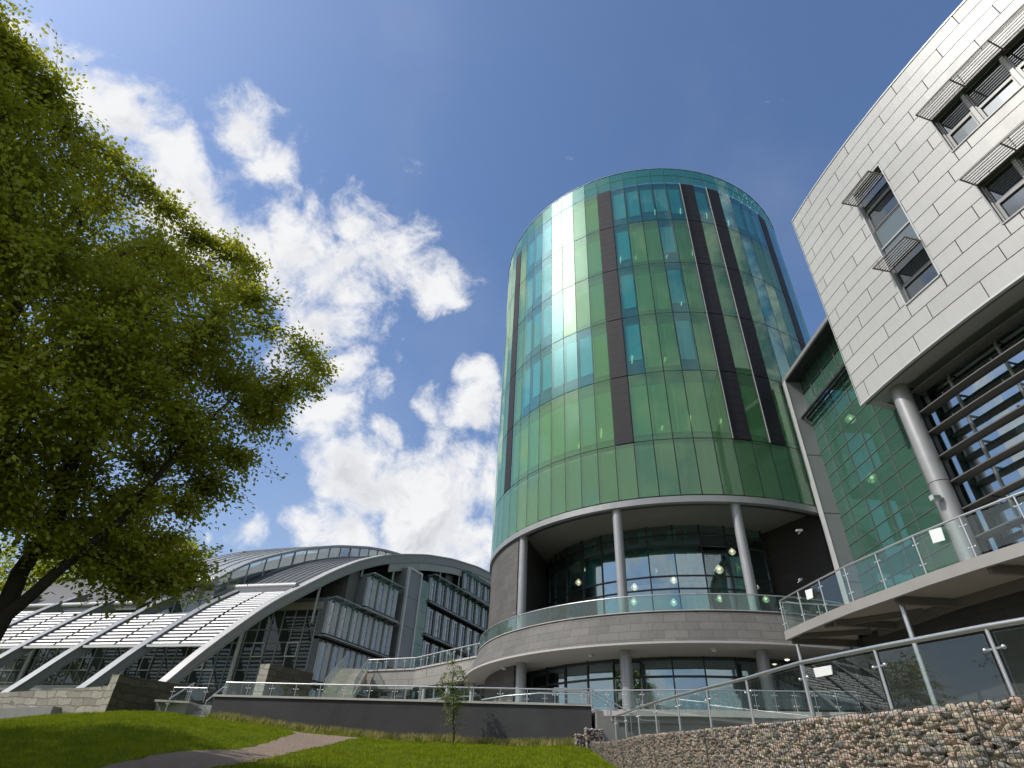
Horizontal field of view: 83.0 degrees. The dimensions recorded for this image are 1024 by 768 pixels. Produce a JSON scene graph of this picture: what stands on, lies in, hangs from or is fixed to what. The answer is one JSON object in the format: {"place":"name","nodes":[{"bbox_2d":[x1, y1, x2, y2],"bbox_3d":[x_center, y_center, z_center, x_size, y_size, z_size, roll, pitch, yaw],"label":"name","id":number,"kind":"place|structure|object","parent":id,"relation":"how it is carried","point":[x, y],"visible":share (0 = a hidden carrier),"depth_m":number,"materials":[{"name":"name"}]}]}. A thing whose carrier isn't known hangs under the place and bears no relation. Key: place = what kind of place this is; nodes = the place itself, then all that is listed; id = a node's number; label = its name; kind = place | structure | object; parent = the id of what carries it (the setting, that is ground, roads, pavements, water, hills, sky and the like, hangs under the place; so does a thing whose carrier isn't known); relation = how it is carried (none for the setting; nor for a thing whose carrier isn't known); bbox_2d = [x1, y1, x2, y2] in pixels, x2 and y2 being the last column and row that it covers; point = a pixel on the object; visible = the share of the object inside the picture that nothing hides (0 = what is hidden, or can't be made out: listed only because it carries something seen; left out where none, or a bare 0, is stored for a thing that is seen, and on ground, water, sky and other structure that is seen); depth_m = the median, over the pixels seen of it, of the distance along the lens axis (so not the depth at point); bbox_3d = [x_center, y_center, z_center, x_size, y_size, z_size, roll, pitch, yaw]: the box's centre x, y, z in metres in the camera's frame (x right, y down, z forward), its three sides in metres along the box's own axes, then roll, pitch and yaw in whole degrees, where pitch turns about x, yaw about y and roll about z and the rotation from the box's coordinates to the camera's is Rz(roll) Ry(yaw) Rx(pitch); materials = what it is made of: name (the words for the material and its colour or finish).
{"place":"outdoors","nodes":[
{"label":"outdoors","id":0,"kind":"place"},
{"bbox_2d":[0,709,618,767],"bbox_3d":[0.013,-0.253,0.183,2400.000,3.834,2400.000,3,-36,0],"label":"ground","id":1,"kind":"structure","parent":0,"point":[156,741],"depth_m":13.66,"materials":[{"name":"plant"}]},
{"bbox_2d":[0,533,104,650],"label":"lime tree","id":2,"kind":"object","parent":1,"relation":"on","point":[3,574],"visible":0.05,"depth_m":55.76,"materials":[{"name":"green plant"}]},
{"bbox_2d":[0,674,222,718],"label":"rough stone wall","id":3,"kind":"structure","parent":1,"relation":"on","point":[123,692],"depth_m":24.08,"materials":[{"name":"stone"}]},
{"bbox_2d":[0,0,343,641],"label":"beech tree","id":4,"kind":"object","parent":1,"relation":"on","point":[40,260],"visible":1,"depth_m":10.52,"materials":[{"name":"green plant"}]},
{"bbox_2d":[154,699,200,714],"bbox_3d":[-14.240,14.033,24.268,1.500,1.230,1.180,3,-36,0],"label":"planter box","id":5,"kind":"object","parent":1,"relation":"on","point":[182,707],"visible":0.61,"depth_m":24.15,"materials":[{"name":"concrete"}]},
{"bbox_2d":[170,687,207,702],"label":"planter railing","id":6,"kind":"object","parent":5,"relation":"on","point":[191,691],"visible":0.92,"depth_m":24.95,"materials":[{"name":"silver metal"}]},
{"bbox_2d":[165,682,194,710],"bbox_3d":[-14.185,13.456,24.672,0.052,1.543,1.629,-1,-36,5],"label":"step railing","id":7,"kind":"object","parent":1,"relation":"on","point":[178,693],"visible":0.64,"depth_m":24.79,"materials":[{"name":"silver metal"}]},
{"bbox_2d":[144,534,217,565],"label":"lime tree","id":8,"kind":"object","parent":1,"relation":"on","point":[193,542],"visible":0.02,"depth_m":61.11,"materials":[{"name":"green plant"}]},
{"bbox_2d":[189,705,211,716],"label":"lawn steps","id":9,"kind":"structure","parent":1,"relation":"on","point":[199,711],"depth_m":24.83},
{"bbox_2d":[201,684,226,715],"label":"step railing","id":10,"kind":"object","parent":1,"relation":"on","point":[212,696],"visible":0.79,"depth_m":24.54,"materials":[{"name":"silver metal"}]},
{"bbox_2d":[0,545,490,700],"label":"arched building","id":11,"kind":"structure","parent":1,"relation":"on","point":[322,612],"depth_m":44.28,"materials":[{"name":"paint"}]},
{"bbox_2d":[173,601,186,612],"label":"roof window","id":12,"kind":"structure","parent":11,"relation":"in","point":[178,608],"depth_m":42.47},
{"bbox_2d":[143,587,216,627],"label":"roof window frame","id":13,"kind":"structure","parent":11,"relation":"in","point":[200,599],"depth_m":42.39,"materials":[{"name":"paint"}]},
{"bbox_2d":[185,600,198,611],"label":"roof window","id":14,"kind":"structure","parent":11,"relation":"in","point":[192,606],"depth_m":42.25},
{"bbox_2d":[201,588,212,598],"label":"roof window","id":15,"kind":"structure","parent":11,"relation":"in","point":[210,592],"depth_m":42.53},
{"bbox_2d":[309,688,321,696],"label":"bay window","id":16,"kind":"structure","parent":11,"relation":"in","point":[312,693],"depth_m":40.48,"materials":[{"name":"grey"}]},
{"bbox_2d":[312,641,331,681],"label":"bay window","id":17,"kind":"structure","parent":11,"relation":"in","point":[323,652],"depth_m":41.61,"materials":[{"name":"grey"}]},
{"bbox_2d":[321,600,339,635],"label":"bay window","id":18,"kind":"structure","parent":11,"relation":"in","point":[331,615],"depth_m":43.35,"materials":[{"name":"grey"}]},
{"bbox_2d":[325,645,343,683],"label":"bay window","id":19,"kind":"structure","parent":11,"relation":"in","point":[336,654],"depth_m":42.77,"materials":[{"name":"grey"}]},
{"bbox_2d":[334,605,351,639],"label":"bay window","id":20,"kind":"structure","parent":11,"relation":"in","point":[344,615],"depth_m":44.42,"materials":[{"name":"grey"}]},
{"bbox_2d":[340,649,355,670],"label":"bay window","id":21,"kind":"structure","parent":11,"relation":"in","point":[350,656],"depth_m":44.18,"materials":[{"name":"grey"}]},
{"bbox_2d":[346,610,362,643],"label":"bay window","id":22,"kind":"structure","parent":11,"relation":"in","point":[356,617],"depth_m":45.48,"materials":[{"name":"grey"}]},
{"bbox_2d":[353,653,366,691],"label":"bay window","id":23,"kind":"structure","parent":11,"relation":"in","point":[360,660],"depth_m":45.18,"materials":[{"name":"grey"}]},
{"bbox_2d":[358,614,372,647],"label":"bay window","id":24,"kind":"structure","parent":11,"relation":"in","point":[366,625],"depth_m":46.54,"materials":[{"name":"grey"}]},
{"bbox_2d":[361,657,376,692],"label":"bay window","id":25,"kind":"structure","parent":11,"relation":"in","point":[372,664],"depth_m":46.38,"materials":[{"name":"grey"}]},
{"bbox_2d":[362,576,377,608],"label":"bay window","id":26,"kind":"structure","parent":11,"relation":"in","point":[371,584],"depth_m":48.05,"materials":[{"name":"grey"}]},
{"bbox_2d":[369,619,383,651],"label":"bay window","id":27,"kind":"structure","parent":11,"relation":"in","point":[375,638],"depth_m":47.58,"materials":[{"name":"grey"}]},
{"bbox_2d":[374,582,387,612],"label":"bay window","id":28,"kind":"structure","parent":11,"relation":"in","point":[382,589],"depth_m":49.22,"materials":[{"name":"grey"}]},
{"bbox_2d":[377,660,387,668],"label":"bay window","id":29,"kind":"structure","parent":11,"relation":"in","point":[380,665],"depth_m":47.53,"materials":[{"name":"grey"}]},
{"bbox_2d":[379,623,392,655],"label":"bay window","id":30,"kind":"structure","parent":11,"relation":"in","point":[387,630],"depth_m":48.64,"materials":[{"name":"grey"}]},
{"bbox_2d":[384,587,397,617],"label":"bay window","id":31,"kind":"structure","parent":11,"relation":"in","point":[390,608],"depth_m":50.35,"materials":[{"name":"grey"}]},
{"bbox_2d":[418,640,429,666],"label":"bay window","id":32,"kind":"structure","parent":11,"relation":"in","point":[424,649],"depth_m":53.40,"materials":[{"name":"grey"}]},
{"bbox_2d":[422,607,432,634],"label":"bay window","id":33,"kind":"structure","parent":11,"relation":"in","point":[428,616],"depth_m":55.10,"materials":[{"name":"grey"}]},
{"bbox_2d":[426,577,436,600],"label":"bay window","id":34,"kind":"structure","parent":11,"relation":"in","point":[431,591],"depth_m":56.77,"materials":[{"name":"grey"}]},
{"bbox_2d":[428,644,437,664],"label":"bay window","id":35,"kind":"structure","parent":11,"relation":"in","point":[433,649],"depth_m":54.70,"materials":[{"name":"grey"}]},
{"bbox_2d":[432,611,441,637],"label":"bay window","id":36,"kind":"structure","parent":11,"relation":"in","point":[436,626],"depth_m":56.27,"materials":[{"name":"grey"}]},
{"bbox_2d":[435,582,444,605],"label":"bay window","id":37,"kind":"structure","parent":11,"relation":"in","point":[440,588],"depth_m":58.00,"materials":[{"name":"grey"}]},
{"bbox_2d":[438,648,445,662],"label":"bay window","id":38,"kind":"structure","parent":11,"relation":"in","point":[443,655],"depth_m":56.04,"materials":[{"name":"grey"}]},
{"bbox_2d":[440,615,449,641],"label":"bay window","id":39,"kind":"structure","parent":11,"relation":"in","point":[445,621],"depth_m":57.48,"materials":[{"name":"grey"}]},
{"bbox_2d":[444,587,452,609],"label":"bay window","id":40,"kind":"structure","parent":11,"relation":"in","point":[448,592],"depth_m":59.19,"materials":[{"name":"grey"}]},
{"bbox_2d":[448,619,456,645],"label":"bay window","id":41,"kind":"structure","parent":11,"relation":"in","point":[453,625],"depth_m":58.66,"materials":[{"name":"grey"}]},
{"bbox_2d":[451,591,459,613],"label":"bay window","id":42,"kind":"structure","parent":11,"relation":"in","point":[456,597],"depth_m":60.34,"materials":[{"name":"grey"}]},
{"bbox_2d":[456,623,464,648],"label":"bay window","id":43,"kind":"structure","parent":11,"relation":"in","point":[461,629],"depth_m":59.87,"materials":[{"name":"grey"}]},
{"bbox_2d":[459,596,466,617],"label":"bay window","id":44,"kind":"structure","parent":11,"relation":"in","point":[463,601],"depth_m":61.56,"materials":[{"name":"grey"}]},
{"bbox_2d":[462,573,469,589],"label":"bay window","id":45,"kind":"structure","parent":11,"relation":"in","point":[465,582],"depth_m":63.16,"materials":[{"name":"grey"}]},
{"bbox_2d":[464,627,471,651],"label":"bay window","id":46,"kind":"structure","parent":11,"relation":"in","point":[468,632],"depth_m":61.11,"materials":[{"name":"grey"}]},
{"bbox_2d":[466,600,473,621],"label":"bay window","id":47,"kind":"structure","parent":11,"relation":"in","point":[470,607],"depth_m":62.76,"materials":[{"name":"grey"}]},
{"bbox_2d":[469,578,475,593],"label":"bay window","id":48,"kind":"structure","parent":11,"relation":"in","point":[472,588],"depth_m":64.38,"materials":[{"name":"grey"}]},
{"bbox_2d":[471,631,478,654],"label":"bay window","id":49,"kind":"structure","parent":11,"relation":"in","point":[475,636],"depth_m":62.21,"materials":[{"name":"grey"}]},
{"bbox_2d":[473,604,480,625],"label":"bay window","id":50,"kind":"structure","parent":11,"relation":"in","point":[477,609],"depth_m":63.97,"materials":[{"name":"grey"}]},
{"bbox_2d":[476,582,482,598],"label":"bay window","id":51,"kind":"structure","parent":11,"relation":"in","point":[479,590],"depth_m":65.62,"materials":[{"name":"grey"}]},
{"bbox_2d":[480,608,486,628],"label":"bay window","id":52,"kind":"structure","parent":11,"relation":"in","point":[483,621],"depth_m":65.10,"materials":[{"name":"grey"}]},
{"bbox_2d":[483,586,488,602],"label":"bay window","id":53,"kind":"structure","parent":11,"relation":"in","point":[485,591],"depth_m":66.79,"materials":[{"name":"grey"}]},
{"bbox_2d":[102,730,391,767],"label":"path","id":54,"kind":"structure","parent":1,"relation":"on","point":[284,745],"depth_m":11.71,"materials":[{"name":"concrete"}]},
{"bbox_2d":[253,664,313,696],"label":"rough stone wall","id":55,"kind":"structure","parent":1,"relation":"on","point":[270,673],"depth_m":31.07,"materials":[{"name":"stone"}]},
{"bbox_2d":[202,711,590,747],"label":"border grass","id":56,"kind":"structure","parent":1,"relation":"on","point":[409,736],"depth_m":22.04,"materials":[{"name":"plant"}]},
{"bbox_2d":[210,694,592,744],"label":"retaining wall","id":57,"kind":"structure","parent":1,"relation":"on","point":[501,720],"depth_m":22.51,"materials":[{"name":"concrete"}]},
{"bbox_2d":[222,682,585,703],"bbox_3d":[-4.727,12.538,23.311,15.346,0.728,0.056,-3,-36,9],"label":"railing","id":58,"kind":"object","parent":57,"relation":"on","point":[395,686],"depth_m":23.45,"materials":[{"name":"silver metal"}]},
{"bbox_2d":[433,657,471,742],"bbox_3d":[-2.265,11.921,21.914,1.494,2.921,0.938,3,-36,0],"label":"sapling","id":59,"kind":"object","parent":1,"relation":"on","point":[452,699],"visible":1,"depth_m":21.99,"materials":[{"name":"green plant"}]},
{"bbox_2d":[574,734,584,747],"bbox_3d":[2.429,13.115,20.788,0.440,0.942,0.383,3,-36,0],"label":"gabion basket","id":60,"kind":"object","parent":1,"relation":"on","point":[579,739],"visible":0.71,"depth_m":20.84,"materials":[{"name":"stone"}]},
{"bbox_2d":[584,727,604,747],"bbox_3d":[2.957,13.067,20.823,0.732,1.203,0.470,3,-36,0],"label":"gabion basket","id":61,"kind":"object","parent":1,"relation":"on","point":[592,734],"visible":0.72,"depth_m":20.89,"materials":[{"name":"stone"}]},
{"bbox_2d":[593,711,633,741],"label":"garden steps","id":62,"kind":"structure","parent":1,"relation":"on","point":[603,722],"depth_m":21.21,"materials":[{"name":"concrete"}]},
{"bbox_2d":[552,691,650,731],"bbox_3d":[3.457,12.677,22.086,3.850,1.654,0.113,-1,-36,6],"label":"step railing","id":63,"kind":"object","parent":62,"relation":"on","point":[588,692],"visible":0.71,"depth_m":22.40,"materials":[{"name":"silver metal"}]},
{"bbox_2d":[554,688,659,733],"bbox_3d":[3.479,12.239,21.477,3.850,1.654,0.113,-1,-36,6],"label":"step railing","id":64,"kind":"object","parent":62,"relation":"on","point":[591,689],"visible":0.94,"depth_m":21.61,"materials":[{"name":"silver metal"}]},
{"bbox_2d":[589,695,1023,767],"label":"gabion wall","id":65,"kind":"structure","parent":1,"relation":"on","point":[986,733],"depth_m":6.80,"materials":[{"name":"beige stone"}]},
{"bbox_2d":[784,541,1023,716],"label":"raised deck","id":66,"kind":"structure","parent":1,"relation":"on","point":[909,604],"depth_m":16.72,"materials":[{"name":"paint"}]},
{"bbox_2d":[780,602,841,628],"bbox_3d":[12.962,8.866,21.731,5.625,1.078,0.056,3,-36,0],"label":"deck end railing","id":67,"kind":"object","parent":66,"relation":"on","point":[817,604],"visible":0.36,"depth_m":22.00,"materials":[{"name":"silver metal"}]},
{"bbox_2d":[779,491,1023,630],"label":"deck railing","id":68,"kind":"object","parent":66,"relation":"on","point":[950,520],"visible":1,"depth_m":16.66,"materials":[{"name":"silver metal"}]},
{"bbox_2d":[805,588,812,599],"bbox_3d":[10.369,7.310,20.168,0.012,0.333,0.418,7,-36,-5],"label":"paper notice","id":69,"kind":"object","parent":68,"relation":"attached to","point":[809,593],"visible":1,"depth_m":20.17,"materials":[{"name":"grey"}]},
{"bbox_2d":[929,527,944,542],"bbox_3d":[11.527,4.099,15.696,0.012,0.394,0.404,10,-36,-9],"label":"paper notice","id":70,"kind":"object","parent":68,"relation":"attached to","point":[936,534],"visible":1,"depth_m":15.69,"materials":[{"name":"grey"}]},
{"bbox_2d":[792,0,1023,713],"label":"white building","id":71,"kind":"structure","parent":1,"relation":"on","point":[908,221],"depth_m":21.31,"materials":[{"name":"grey"}]},
{"bbox_2d":[856,168,899,232],"bbox_3d":[15.810,-7.950,24.954,0.147,2.536,1.587,9,-36,-8],"label":"window","id":72,"kind":"structure","parent":71,"relation":"in","point":[881,202],"depth_m":24.89,"materials":[{"name":"grey"}]},
{"bbox_2d":[779,316,1023,603],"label":"glazed link","id":73,"kind":"object","parent":71,"relation":"attached to","point":[899,477],"visible":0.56,"depth_m":27.12,"materials":[{"name":"green glass"}]},
{"bbox_2d":[841,393,855,423],"bbox_3d":[16.641,1.184,28.788,0.546,1.734,0.546,3,-36,0],"label":"pendant lamp","id":74,"kind":"object","parent":73,"relation":"hanging from","point":[849,417],"visible":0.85,"depth_m":28.47,"materials":[{"name":"white glass"}]},
{"bbox_2d":[862,450,875,482],"bbox_3d":[16.508,3.779,26.875,0.546,1.734,0.546,3,-36,0],"label":"pendant lamp","id":75,"kind":"object","parent":73,"relation":"hanging from","point":[871,477],"visible":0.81,"depth_m":26.56,"materials":[{"name":"white glass"}]},
{"bbox_2d":[891,241,938,300],"bbox_3d":[15.627,-4.388,22.385,0.147,2.142,1.587,9,-36,-8],"label":"window","id":76,"kind":"structure","parent":71,"relation":"in","point":[916,270],"depth_m":22.43,"materials":[{"name":"grey"}]},
{"bbox_2d":[929,494,941,500],"bbox_3d":[14.865,3.988,20.288,0.339,0.170,0.212,3,-36,0],"label":"floodlight","id":77,"kind":"object","parent":71,"relation":"attached to","point":[935,497],"visible":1,"depth_m":20.23,"materials":[{"name":"metal"}]},
{"bbox_2d":[936,97,980,146],"bbox_3d":[16.776,-9.767,21.691,0.143,2.029,1.060,12,-37,-13],"label":"window","id":78,"kind":"structure","parent":71,"relation":"in","point":[958,121],"depth_m":21.76,"materials":[{"name":"grey"}]},
{"bbox_2d":[947,340,1023,532],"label":"office window frame","id":79,"kind":"structure","parent":71,"relation":"in","point":[995,343],"depth_m":19.75,"materials":[{"name":"paint"}]},
{"bbox_2d":[964,59,1021,118],"bbox_3d":[17.196,-10.482,20.670,0.145,2.029,1.348,14,-37,-14],"label":"window","id":80,"kind":"structure","parent":71,"relation":"in","point":[997,83],"depth_m":20.73,"materials":[{"name":"grey"}]},
{"bbox_2d":[982,161,1023,219],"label":"window","id":81,"kind":"structure","parent":71,"relation":"in","point":[1005,188],"depth_m":19.38,"materials":[{"name":"grey"}]},
{"bbox_2d":[1002,34,1023,77],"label":"window","id":82,"kind":"structure","parent":71,"relation":"in","point":[1014,54],"depth_m":20.14,"materials":[{"name":"grey"}]},
{"bbox_2d":[1015,150,1023,167],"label":"window","id":83,"kind":"structure","parent":71,"relation":"in","point":[1020,157],"depth_m":19.16,"materials":[{"name":"grey"}]},
{"bbox_2d":[0,0,963,640],"label":"sky","id":84,"kind":"structure","parent":0,"point":[391,161],"materials":[{"name":"blue"}]},
{"bbox_2d":[464,168,883,711],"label":"round tower","id":85,"kind":"structure","parent":0,"point":[657,338],"depth_m":32.64,"materials":[{"name":"green glass"}]},
{"bbox_2d":[547,562,548,621],"bbox_3d":[2.200,13.595,35.347,0.012,5.400,0.947,8,-36,-7],"label":"lobby window","id":86,"kind":"structure","parent":85,"relation":"in","point":[548,562],"depth_m":35.85,"materials":[{"name":"black glass"}]},
{"bbox_2d":[615,664,643,708],"bbox_3d":[5.238,13.787,25.848,1.299,2.400,0.050,-16,-40,24],"label":"door","id":87,"kind":"structure","parent":85,"relation":"in","point":[619,693],"depth_m":25.96,"materials":[{"name":"paint"}]},
{"bbox_2d":[665,534,677,605],"bbox_3d":[8.450,9.880,31.009,0.420,3.868,0.420,3,-36,0],"label":"pendant lamp","id":88,"kind":"object","parent":85,"relation":"hanging from","point":[673,601],"visible":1,"depth_m":30.06,"materials":[{"name":"white glass"}]},
{"bbox_2d":[710,540,721,601],"bbox_3d":[10.987,10.002,31.332,0.420,3.477,0.420,3,-36,0],"label":"pendant lamp","id":89,"kind":"object","parent":85,"relation":"hanging from","point":[719,597],"visible":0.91,"depth_m":30.53,"materials":[{"name":"white glass"}]},
{"bbox_2d":[714,541,723,573],"bbox_3d":[11.316,9.506,31.973,0.525,1.896,0.525,3,-36,0],"label":"pendant lamp","id":90,"kind":"object","parent":85,"relation":"hanging from","point":[718,567],"visible":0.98,"depth_m":31.60,"materials":[{"name":"white glass"}]},
{"bbox_2d":[765,222,782,264],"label":"window pane","id":91,"kind":"structure","parent":85,"relation":"in","point":[769,230],"depth_m":44.19,"materials":[{"name":"teal glass"}]},
{"bbox_2d":[771,230,786,270],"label":"window pane","id":92,"kind":"structure","parent":85,"relation":"in","point":[774,237],"depth_m":44.90,"materials":[{"name":"teal glass"}]},
{"bbox_2d":[778,260,796,306],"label":"window pane","id":93,"kind":"structure","parent":85,"relation":"in","point":[781,266],"depth_m":41.69,"materials":[{"name":"teal glass"}]},
{"bbox_2d":[791,301,807,344],"bbox_3d":[19.640,-3.805,39.217,0.012,4.340,0.967,-29,-46,36],"label":"window pane","id":94,"kind":"structure","parent":85,"relation":"in","point":[795,308],"depth_m":39.41,"materials":[{"name":"teal glass"}]},
{"bbox_2d":[592,713,804,724],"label":"terrace","id":95,"kind":"structure","parent":0,"point":[698,720],"depth_m":21.32,"materials":[{"name":"concrete"}]},
{"bbox_2d":[362,655,481,700],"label":"granite walkway","id":96,"kind":"structure","parent":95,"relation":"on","point":[428,675],"depth_m":38.09,"materials":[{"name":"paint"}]},
{"bbox_2d":[321,668,367,697],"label":"stone stairs","id":97,"kind":"structure","parent":96,"relation":"attached to","point":[346,676],"depth_m":34.85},
{"bbox_2d":[323,656,345,691],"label":"stair railing","id":98,"kind":"object","parent":97,"relation":"on","point":[333,672],"visible":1,"depth_m":35.27,"materials":[{"name":"silver metal"}]},
{"bbox_2d":[352,657,369,694],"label":"stair railing","id":99,"kind":"object","parent":97,"relation":"on","point":[363,670],"visible":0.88,"depth_m":35.97,"materials":[{"name":"silver metal"}]},
{"bbox_2d":[367,642,484,669],"bbox_3d":[-5.470,17.812,37.585,11.352,0.660,1.210,-25,-44,33],"label":"walkway railing","id":100,"kind":"object","parent":96,"relation":"on","point":[447,653],"visible":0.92,"depth_m":37.95,"materials":[{"name":"silver metal"}]},
{"bbox_2d":[482,693,586,703],"bbox_3d":[0.711,13.385,24.146,4.864,0.825,0.577,-13,-39,20],"label":"ramp railing","id":101,"kind":"object","parent":95,"relation":"on","point":[509,700],"visible":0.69,"depth_m":23.96,"materials":[{"name":"silver metal"}]},
{"bbox_2d":[591,709,862,735],"bbox_3d":[7.535,13.059,20.841,9.710,2.220,0.961,-7,-37,14],"label":"terrace edge","id":102,"kind":"object","parent":95,"relation":"attached to","point":[651,728],"visible":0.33,"depth_m":21.28,"materials":[{"name":"concrete"}]},
{"bbox_2d":[589,689,862,711],"bbox_3d":[7.604,11.724,21.471,9.686,0.685,0.343,-7,-37,14],"label":"terrace railing","id":103,"kind":"object","parent":102,"relation":"on","point":[716,694],"visible":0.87,"depth_m":21.34,"materials":[{"name":"silver metal"}]},
{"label":"ramp","id":104,"kind":"structure","parent":0,"visible":0},
{"bbox_2d":[614,617,1023,739],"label":"gabion railing","id":105,"kind":"object","parent":104,"relation":"on","point":[985,627],"visible":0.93,"depth_m":7.20,"materials":[{"name":"silver metal"}]},
{"bbox_2d":[813,665,832,676],"bbox_3d":[4.284,3.952,7.966,0.012,0.138,0.404,7,-36,-6],"label":"paper notice","id":106,"kind":"object","parent":105,"relation":"attached to","point":[822,671],"visible":1,"depth_m":7.95,"materials":[{"name":"grey"}]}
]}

